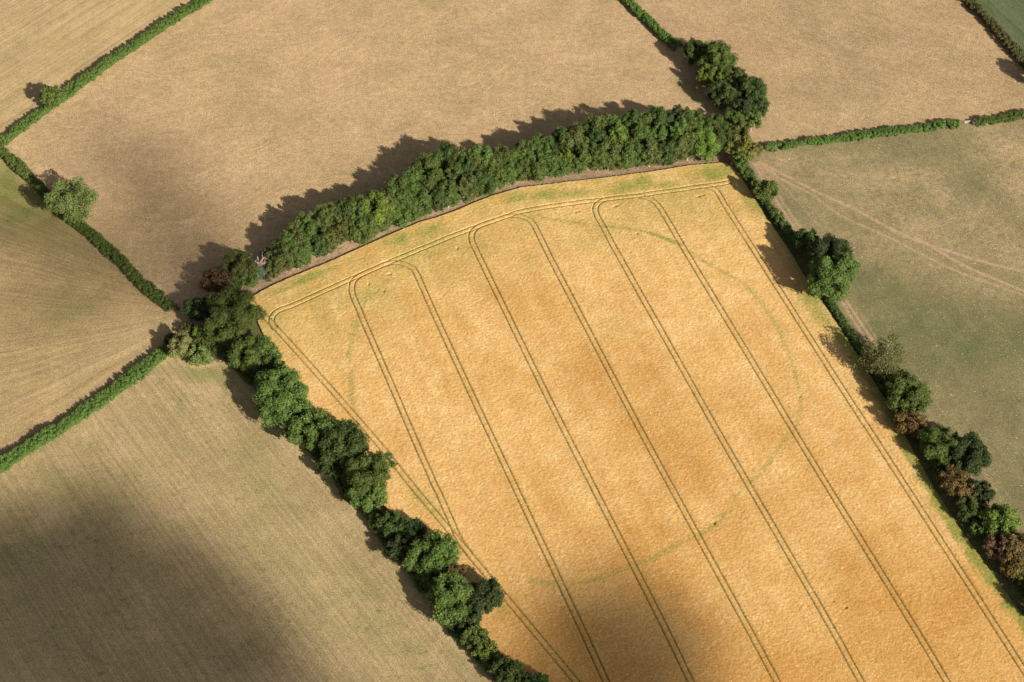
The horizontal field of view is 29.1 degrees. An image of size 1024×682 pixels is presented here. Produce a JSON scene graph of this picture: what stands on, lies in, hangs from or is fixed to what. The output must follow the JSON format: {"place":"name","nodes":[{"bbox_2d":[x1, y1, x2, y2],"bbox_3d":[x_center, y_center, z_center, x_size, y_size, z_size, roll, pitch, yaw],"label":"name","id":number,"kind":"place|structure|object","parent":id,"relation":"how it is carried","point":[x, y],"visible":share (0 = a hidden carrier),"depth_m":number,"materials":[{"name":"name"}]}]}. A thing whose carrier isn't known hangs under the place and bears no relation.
{"place":"outdoors","nodes":[
{"label":"outdoors","id":0,"kind":"place"},
{"bbox_2d":[0,156,187,454],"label":"stubble field","id":1,"kind":"structure","parent":0,"point":[82,318],"depth_m":700.31,"materials":[{"name":"plant"}]},
{"bbox_2d":[0,343,169,473],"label":"hedge","id":2,"kind":"object","parent":1,"relation":"on","point":[86,409],"visible":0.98,"depth_m":668.71,"materials":[{"name":"green plant"}]},
{"bbox_2d":[0,143,179,311],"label":"hedge","id":3,"kind":"object","parent":1,"relation":"on","point":[17,164],"visible":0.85,"depth_m":724.13,"materials":[{"name":"green plant"}]},
{"bbox_2d":[0,0,193,135],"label":"stubble field","id":4,"kind":"structure","parent":0,"point":[62,44],"depth_m":808.89,"materials":[{"name":"plant"}]},
{"bbox_2d":[0,0,212,145],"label":"hedge","id":5,"kind":"object","parent":4,"relation":"on","point":[82,81],"visible":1,"depth_m":793.80,"materials":[{"name":"green plant"}]},
{"bbox_2d":[0,341,494,681],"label":"stubble field","id":6,"kind":"structure","parent":0,"point":[173,519],"depth_m":627.54,"materials":[{"name":"plant"}]},
{"bbox_2d":[382,533,413,562],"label":"hedgerow tree","id":7,"kind":"object","parent":6,"relation":"on","point":[398,550],"visible":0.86,"depth_m":623.69,"materials":[{"name":"green plant"}]},
{"bbox_2d":[4,0,726,316],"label":"stubble field","id":8,"kind":"structure","parent":0,"point":[190,148],"depth_m":780.87,"materials":[{"name":"plant"}]},
{"bbox_2d":[622,0,682,50],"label":"hedge","id":9,"kind":"object","parent":8,"relation":"on","point":[651,23],"visible":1,"depth_m":811.55,"materials":[{"name":"green plant"}]},
{"bbox_2d":[243,321,501,657],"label":"grass margin","id":10,"kind":"object","parent":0,"point":[257,331],"depth_m":695.31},
{"bbox_2d":[227,333,281,373],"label":"hedgerow tree","id":11,"kind":"object","parent":10,"relation":"on","point":[253,349],"visible":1,"depth_m":677.52,"materials":[{"name":"green plant"}]},
{"bbox_2d":[252,361,315,427],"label":"hedgerow tree","id":12,"kind":"object","parent":10,"relation":"on","point":[280,393],"visible":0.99,"depth_m":660.85,"materials":[{"name":"green plant"}]},
{"bbox_2d":[285,408,341,451],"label":"hedgerow tree","id":13,"kind":"object","parent":10,"relation":"on","point":[304,424],"visible":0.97,"depth_m":653.10,"materials":[{"name":"green plant"}]},
{"bbox_2d":[318,418,370,471],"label":"hedgerow tree","id":14,"kind":"object","parent":10,"relation":"on","point":[348,441],"visible":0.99,"depth_m":647.94,"materials":[{"name":"green plant"}]},
{"bbox_2d":[200,339,515,680],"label":"hedge","id":15,"kind":"object","parent":10,"relation":"on","point":[338,477],"visible":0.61,"depth_m":644.15,"materials":[{"name":"green plant"}]},
{"bbox_2d":[343,451,397,499],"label":"hedgerow tree","id":16,"kind":"object","parent":10,"relation":"on","point":[371,468],"visible":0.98,"depth_m":640.39,"materials":[{"name":"green plant"}]},
{"bbox_2d":[374,509,411,538],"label":"hedgerow tree","id":17,"kind":"object","parent":10,"relation":"on","point":[391,522],"visible":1,"depth_m":630.43,"materials":[{"name":"green plant"}]},
{"bbox_2d":[426,569,474,627],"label":"hedgerow tree","id":18,"kind":"object","parent":10,"relation":"on","point":[449,591],"visible":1,"depth_m":607.49,"materials":[{"name":"green plant"}]},
{"bbox_2d":[487,654,523,681],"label":"hedgerow tree","id":19,"kind":"object","parent":10,"relation":"on","point":[508,670],"visible":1,"depth_m":592.61,"materials":[{"name":"green plant"}]},
{"bbox_2d":[176,47,746,346],"bbox_3d":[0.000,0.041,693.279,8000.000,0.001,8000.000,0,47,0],"label":"ground","id":20,"kind":"structure","parent":0,"point":[196,323],"depth_m":725.73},
{"bbox_2d":[39,84,61,107],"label":"hedgerow tree","id":21,"kind":"object","parent":20,"relation":"on","point":[53,94],"visible":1,"depth_m":773.54,"materials":[{"name":"green plant"}]},
{"bbox_2d":[41,175,99,223],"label":"hedgerow tree","id":22,"kind":"object","parent":20,"relation":"on","point":[75,193],"visible":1,"depth_m":727.12,"materials":[{"name":"green plant"}]},
{"bbox_2d":[166,330,194,358],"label":"willow tree","id":23,"kind":"object","parent":20,"relation":"on","point":[178,345],"visible":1,"depth_m":681.86,"materials":[{"name":"green plant"}]},
{"bbox_2d":[180,297,210,321],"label":"hedgerow tree","id":24,"kind":"object","parent":20,"relation":"on","point":[191,311],"visible":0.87,"depth_m":695.11,"materials":[{"name":"green plant"}]},
{"bbox_2d":[186,344,211,366],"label":"hedgerow tree","id":25,"kind":"object","parent":20,"relation":"on","point":[196,355],"visible":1,"depth_m":680.93,"materials":[{"name":"green plant"}]},
{"bbox_2d":[198,266,232,292],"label":"hedgerow tree","id":26,"kind":"object","parent":20,"relation":"on","point":[217,277],"visible":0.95,"depth_m":703.60,"materials":[{"name":"brown plant"}]},
{"bbox_2d":[201,286,267,347],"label":"hedgerow tree","id":27,"kind":"object","parent":20,"relation":"on","point":[223,326],"visible":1,"depth_m":686.05,"materials":[{"name":"green plant"}]},
{"bbox_2d":[219,248,258,284],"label":"hedgerow tree","id":28,"kind":"object","parent":20,"relation":"on","point":[240,261],"visible":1,"depth_m":707.03,"materials":[{"name":"green plant"}]},
{"bbox_2d":[264,248,295,272],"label":"hedgerow tree","id":29,"kind":"object","parent":20,"relation":"on","point":[280,264],"visible":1,"depth_m":710.22,"materials":[{"name":"green plant"}]},
{"bbox_2d":[271,235,301,262],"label":"windbreak tree","id":30,"kind":"object","parent":20,"relation":"on","point":[283,246],"visible":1,"depth_m":710.10,"materials":[{"name":"green plant"}]},
{"bbox_2d":[309,234,330,257],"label":"windbreak tree","id":31,"kind":"object","parent":20,"relation":"on","point":[317,248],"visible":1,"depth_m":714.78,"materials":[{"name":"green plant"}]},
{"bbox_2d":[314,458,338,478],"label":"hedgerow tree","id":32,"kind":"object","parent":20,"relation":"on","point":[327,471],"visible":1,"depth_m":647.27,"materials":[{"name":"green plant"}]},
{"bbox_2d":[318,227,340,253],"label":"windbreak tree","id":33,"kind":"object","parent":20,"relation":"on","point":[332,240],"visible":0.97,"depth_m":715.79,"materials":[{"name":"green plant"}]},
{"bbox_2d":[332,216,349,244],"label":"windbreak tree","id":34,"kind":"object","parent":20,"relation":"on","point":[339,227],"visible":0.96,"depth_m":719.13,"materials":[{"name":"green plant"}]},
{"bbox_2d":[342,215,372,244],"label":"windbreak tree","id":35,"kind":"object","parent":20,"relation":"on","point":[357,229],"visible":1,"depth_m":720.78,"materials":[{"name":"green plant"}]},
{"bbox_2d":[344,482,388,514],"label":"hedgerow tree","id":36,"kind":"object","parent":20,"relation":"on","point":[364,501],"visible":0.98,"depth_m":636.29,"materials":[{"name":"green plant"}]},
{"bbox_2d":[360,211,379,240],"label":"windbreak tree","id":37,"kind":"object","parent":20,"relation":"on","point":[370,223],"visible":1,"depth_m":721.16,"materials":[{"name":"green plant"}]},
{"bbox_2d":[363,192,396,227],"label":"windbreak tree","id":38,"kind":"object","parent":20,"relation":"on","point":[383,208],"visible":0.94,"depth_m":721.75,"materials":[{"name":"green plant"}]},
{"bbox_2d":[386,185,413,207],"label":"windbreak tree","id":39,"kind":"object","parent":20,"relation":"on","point":[401,196],"visible":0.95,"depth_m":727.36,"materials":[{"name":"green plant"}]},
{"bbox_2d":[389,201,411,227],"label":"windbreak tree","id":40,"kind":"object","parent":20,"relation":"on","point":[400,220],"visible":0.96,"depth_m":726.83,"materials":[{"name":"green plant"}]},
{"bbox_2d":[401,517,427,540],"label":"hedgerow tree","id":41,"kind":"object","parent":20,"relation":"on","point":[415,527],"visible":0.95,"depth_m":629.17,"materials":[{"name":"green plant"}]},
{"bbox_2d":[412,188,433,216],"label":"windbreak tree","id":42,"kind":"object","parent":20,"relation":"on","point":[423,198],"visible":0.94,"depth_m":729.85,"materials":[{"name":"green plant"}]},
{"bbox_2d":[411,152,435,180],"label":"windbreak tree","id":43,"kind":"object","parent":20,"relation":"on","point":[422,168],"visible":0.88,"depth_m":737.42,"materials":[{"name":"green plant"}]},
{"bbox_2d":[401,529,460,577],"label":"hedgerow tree","id":44,"kind":"object","parent":20,"relation":"on","point":[428,552],"visible":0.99,"depth_m":618.78,"materials":[{"name":"green plant"}]},
{"bbox_2d":[430,186,447,211],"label":"windbreak tree","id":45,"kind":"object","parent":20,"relation":"on","point":[438,196],"visible":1,"depth_m":731.71,"materials":[{"name":"green plant"}]},
{"bbox_2d":[433,140,458,170],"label":"windbreak tree","id":46,"kind":"object","parent":20,"relation":"on","point":[445,150],"visible":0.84,"depth_m":739.99,"materials":[{"name":"green plant"}]},
{"bbox_2d":[439,179,460,207],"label":"windbreak tree","id":47,"kind":"object","parent":20,"relation":"on","point":[451,188],"visible":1,"depth_m":732.27,"materials":[{"name":"green plant"}]},
{"bbox_2d":[443,161,462,185],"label":"windbreak tree","id":48,"kind":"object","parent":20,"relation":"on","point":[452,171],"visible":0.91,"depth_m":735.85,"materials":[{"name":"green plant"}]},
{"bbox_2d":[457,175,478,204],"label":"windbreak tree","id":49,"kind":"object","parent":20,"relation":"on","point":[463,187],"visible":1,"depth_m":733.88,"materials":[{"name":"green plant"}]},
{"bbox_2d":[459,625,489,650],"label":"hedgerow tree","id":50,"kind":"object","parent":20,"relation":"on","point":[477,635],"visible":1,"depth_m":601.63,"materials":[{"name":"green plant"}]},
{"bbox_2d":[461,170,487,197],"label":"windbreak tree","id":51,"kind":"object","parent":20,"relation":"on","point":[477,175],"visible":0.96,"depth_m":734.77,"materials":[{"name":"green plant"}]},
{"bbox_2d":[471,143,496,170],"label":"windbreak tree","id":52,"kind":"object","parent":20,"relation":"on","point":[485,154],"visible":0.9,"depth_m":738.98,"materials":[{"name":"green plant"}]},
{"bbox_2d":[471,640,499,662],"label":"hedgerow tree","id":53,"kind":"object","parent":20,"relation":"on","point":[491,648],"visible":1,"depth_m":598.78,"materials":[{"name":"green plant"}]},
{"bbox_2d":[469,575,505,613],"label":"hedgerow tree","id":54,"kind":"object","parent":20,"relation":"on","point":[490,593],"visible":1,"depth_m":609.51,"materials":[{"name":"green plant"}]},
{"bbox_2d":[479,168,498,196],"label":"windbreak tree","id":55,"kind":"object","parent":20,"relation":"on","point":[489,183],"visible":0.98,"depth_m":737.23,"materials":[{"name":"green plant"}]},
{"bbox_2d":[511,158,530,181],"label":"windbreak tree","id":56,"kind":"object","parent":20,"relation":"on","point":[522,167],"visible":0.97,"depth_m":743.13,"materials":[{"name":"green plant"}]},
{"bbox_2d":[527,157,546,182],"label":"windbreak tree","id":57,"kind":"object","parent":20,"relation":"on","point":[536,172],"visible":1,"depth_m":744.01,"materials":[{"name":"green plant"}]},
{"bbox_2d":[543,153,566,178],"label":"windbreak tree","id":58,"kind":"object","parent":20,"relation":"on","point":[552,163],"visible":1,"depth_m":744.70,"materials":[{"name":"green plant"}]},
{"bbox_2d":[557,131,584,152],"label":"windbreak tree","id":59,"kind":"object","parent":20,"relation":"on","point":[569,141],"visible":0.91,"depth_m":747.03,"materials":[{"name":"green plant"}]},
{"bbox_2d":[569,145,591,174],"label":"windbreak tree","id":60,"kind":"object","parent":20,"relation":"on","point":[581,161],"visible":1,"depth_m":745.75,"materials":[{"name":"green plant"}]},
{"bbox_2d":[588,142,610,170],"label":"windbreak tree","id":61,"kind":"object","parent":20,"relation":"on","point":[597,157],"visible":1,"depth_m":745.53,"materials":[{"name":"green plant"}]},
{"bbox_2d":[596,139,623,171],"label":"windbreak tree","id":62,"kind":"object","parent":20,"relation":"on","point":[611,148],"visible":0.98,"depth_m":746.20,"materials":[{"name":"green plant"}]},
{"bbox_2d":[612,140,638,170],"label":"windbreak tree","id":63,"kind":"object","parent":20,"relation":"on","point":[626,149],"visible":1,"depth_m":746.41,"materials":[{"name":"green plant"}]},
{"bbox_2d":[641,138,661,166],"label":"windbreak tree","id":64,"kind":"object","parent":20,"relation":"on","point":[651,147],"visible":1,"depth_m":746.76,"materials":[{"name":"green plant"}]},
{"bbox_2d":[657,140,678,166],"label":"windbreak tree","id":65,"kind":"object","parent":20,"relation":"on","point":[664,150],"visible":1,"depth_m":748.15,"materials":[{"name":"green plant"}]},
{"bbox_2d":[677,131,699,160],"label":"windbreak tree","id":66,"kind":"object","parent":20,"relation":"on","point":[690,143],"visible":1,"depth_m":750.04,"materials":[{"name":"green plant"}]},
{"bbox_2d":[682,37,705,66],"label":"hedgerow tree","id":67,"kind":"object","parent":20,"relation":"on","point":[691,54],"visible":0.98,"depth_m":790.30,"materials":[{"name":"green plant"}]},
{"bbox_2d":[694,127,721,162],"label":"windbreak tree","id":68,"kind":"object","parent":20,"relation":"on","point":[707,139],"visible":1,"depth_m":750.15,"materials":[{"name":"green plant"}]},
{"bbox_2d":[694,61,723,86],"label":"hedgerow tree","id":69,"kind":"object","parent":20,"relation":"on","point":[704,73],"visible":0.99,"depth_m":782.06,"materials":[{"name":"green plant"}]},
{"bbox_2d":[697,39,738,78],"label":"hedgerow tree","id":70,"kind":"object","parent":20,"relation":"on","point":[723,58],"visible":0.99,"depth_m":782.89,"materials":[{"name":"green plant"}]},
{"bbox_2d":[705,80,737,109],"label":"hedgerow tree","id":71,"kind":"object","parent":20,"relation":"on","point":[722,98],"visible":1,"depth_m":772.37,"materials":[{"name":"green plant"}]},
{"bbox_2d":[713,120,732,146],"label":"windbreak tree","id":72,"kind":"object","parent":20,"relation":"on","point":[722,130],"visible":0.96,"depth_m":752.96,"materials":[{"name":"green plant"}]},
{"bbox_2d":[728,117,749,140],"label":"hedgerow tree","id":73,"kind":"object","parent":20,"relation":"on","point":[739,128],"visible":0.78,"depth_m":759.69,"materials":[{"name":"green plant"}]},
{"bbox_2d":[724,133,754,157],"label":"hedgerow tree","id":74,"kind":"object","parent":20,"relation":"on","point":[741,144],"visible":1,"depth_m":753.22,"materials":[{"name":"green plant"}]},
{"bbox_2d":[736,76,767,101],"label":"hedgerow tree","id":75,"kind":"object","parent":20,"relation":"on","point":[751,85],"visible":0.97,"depth_m":772.57,"materials":[{"name":"green plant"}]},
{"bbox_2d":[750,92,770,117],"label":"hedgerow tree","id":76,"kind":"object","parent":20,"relation":"on","point":[761,103],"visible":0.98,"depth_m":768.49,"materials":[{"name":"green plant"}]},
{"bbox_2d":[241,153,741,294],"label":"dirt track","id":77,"kind":"structure","parent":0,"point":[727,158],"depth_m":747.39,"materials":[{"name":"soil"}]},
{"bbox_2d":[250,162,1023,681],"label":"wheat field","id":78,"kind":"structure","parent":0,"point":[632,428],"depth_m":661.69,"materials":[{"name":"plant"}]},
{"bbox_2d":[635,0,1023,147],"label":"stubble field","id":79,"kind":"structure","parent":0,"point":[821,68],"depth_m":800.07,"materials":[{"name":"plant"}]},
{"bbox_2d":[722,66,747,89],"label":"hedgerow tree","id":80,"kind":"object","parent":79,"relation":"on","point":[735,76],"visible":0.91,"depth_m":779.99,"materials":[{"name":"green plant"}]},
{"bbox_2d":[725,96,752,119],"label":"hedgerow tree","id":81,"kind":"object","parent":79,"relation":"on","point":[745,107],"visible":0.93,"depth_m":766.37,"materials":[{"name":"green plant"}]},
{"bbox_2d":[960,0,1023,66],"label":"hedge","id":82,"kind":"object","parent":79,"relation":"on","point":[1002,35],"visible":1,"depth_m":808.37,"materials":[{"name":"green plant"}]},
{"bbox_2d":[742,177,1023,614],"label":"grass margin","id":83,"kind":"object","parent":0,"point":[1014,592],"depth_m":644.86,"materials":[{"name":"plant"}]},
{"bbox_2d":[749,179,778,201],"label":"hedgerow tree","id":84,"kind":"object","parent":83,"relation":"on","point":[763,189],"visible":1,"depth_m":737.21,"materials":[{"name":"green plant"}]},
{"bbox_2d":[739,163,804,255],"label":"hedge","id":85,"kind":"object","parent":83,"relation":"on","point":[747,172],"visible":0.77,"depth_m":734.29,"materials":[{"name":"green plant"}]},
{"bbox_2d":[791,228,820,254],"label":"hedgerow tree","id":86,"kind":"object","parent":83,"relation":"on","point":[801,238],"visible":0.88,"depth_m":716.79,"materials":[{"name":"green plant"}]},
{"bbox_2d":[824,297,864,354],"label":"hedge","id":87,"kind":"object","parent":83,"relation":"on","point":[836,311],"visible":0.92,"depth_m":696.05,"materials":[{"name":"green plant"}]},
{"bbox_2d":[858,334,906,382],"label":"hedgerow tree","id":88,"kind":"object","parent":83,"relation":"on","point":[875,355],"visible":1,"depth_m":675.13,"materials":[{"name":"green plant"}]},
{"bbox_2d":[892,408,929,438],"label":"hedgerow tree","id":89,"kind":"object","parent":83,"relation":"on","point":[911,419],"visible":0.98,"depth_m":659.63,"materials":[{"name":"brown plant"}]},
{"bbox_2d":[917,426,960,466],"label":"hedgerow tree","id":90,"kind":"object","parent":83,"relation":"on","point":[940,444],"visible":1,"depth_m":651.55,"materials":[{"name":"green plant"}]},
{"bbox_2d":[866,352,1023,593],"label":"hedge","id":91,"kind":"object","parent":83,"relation":"on","point":[983,535],"visible":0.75,"depth_m":637.50,"materials":[{"name":"green plant"}]},
{"bbox_2d":[936,463,975,499],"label":"hedgerow tree","id":92,"kind":"object","parent":83,"relation":"on","point":[952,483],"visible":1,"depth_m":642.10,"materials":[{"name":"brown plant"}]},
{"bbox_2d":[953,496,980,523],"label":"hedgerow tree","id":93,"kind":"object","parent":83,"relation":"on","point":[970,509],"visible":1,"depth_m":635.90,"materials":[{"name":"green plant"}]},
{"bbox_2d":[982,530,1012,559],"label":"hedgerow tree","id":94,"kind":"object","parent":83,"relation":"on","point":[999,544],"visible":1,"depth_m":625.98,"materials":[{"name":"brown plant"}]},
{"bbox_2d":[999,551,1023,581],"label":"hedgerow tree","id":95,"kind":"object","parent":83,"relation":"on","point":[1014,563],"visible":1,"depth_m":620.60,"materials":[{"name":"brown plant"}]},
{"bbox_2d":[748,119,1023,555],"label":"pasture","id":96,"kind":"structure","parent":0,"point":[929,226],"depth_m":723.81,"materials":[{"name":"plant"}]},
{"bbox_2d":[803,232,853,268],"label":"hedgerow tree","id":97,"kind":"object","parent":96,"relation":"on","point":[829,245],"visible":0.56,"depth_m":708.54,"materials":[{"name":"green plant"}]},
{"bbox_2d":[804,252,860,302],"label":"hedgerow tree","id":98,"kind":"object","parent":96,"relation":"on","point":[834,278],"visible":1,"depth_m":697.83,"materials":[{"name":"green plant"}]},
{"bbox_2d":[764,118,960,151],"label":"hedge","id":99,"kind":"object","parent":96,"relation":"on","point":[888,131],"visible":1,"depth_m":765.31,"materials":[{"name":"green plant"}]},
{"bbox_2d":[885,368,932,414],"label":"hedgerow tree","id":100,"kind":"object","parent":96,"relation":"on","point":[911,393],"visible":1,"depth_m":665.20,"materials":[{"name":"green plant"}]},
{"bbox_2d":[948,431,992,475],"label":"hedgerow tree","id":101,"kind":"object","parent":96,"relation":"on","point":[966,452],"visible":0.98,"depth_m":648.35,"materials":[{"name":"green plant"}]},
{"bbox_2d":[965,479,995,504],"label":"hedgerow tree","id":102,"kind":"object","parent":96,"relation":"on","point":[988,494],"visible":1,"depth_m":640.84,"materials":[{"name":"green plant"}]},
{"bbox_2d":[974,110,1023,126],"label":"hedge","id":103,"kind":"object","parent":96,"relation":"on","point":[1007,117],"visible":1,"depth_m":771.90,"materials":[{"name":"green plant"}]},
{"bbox_2d":[978,503,1022,536],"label":"hedgerow tree","id":104,"kind":"object","parent":96,"relation":"on","point":[994,518],"visible":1,"depth_m":630.67,"materials":[{"name":"green plant"}]},
{"bbox_2d":[1004,528,1023,559],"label":"hedgerow tree","id":105,"kind":"object","parent":96,"relation":"on","point":[1015,544],"visible":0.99,"depth_m":624.74,"materials":[{"name":"brown plant"}]},
{"bbox_2d":[977,0,1023,53],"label":"green field","id":106,"kind":"structure","parent":0,"point":[1008,15],"depth_m":819.71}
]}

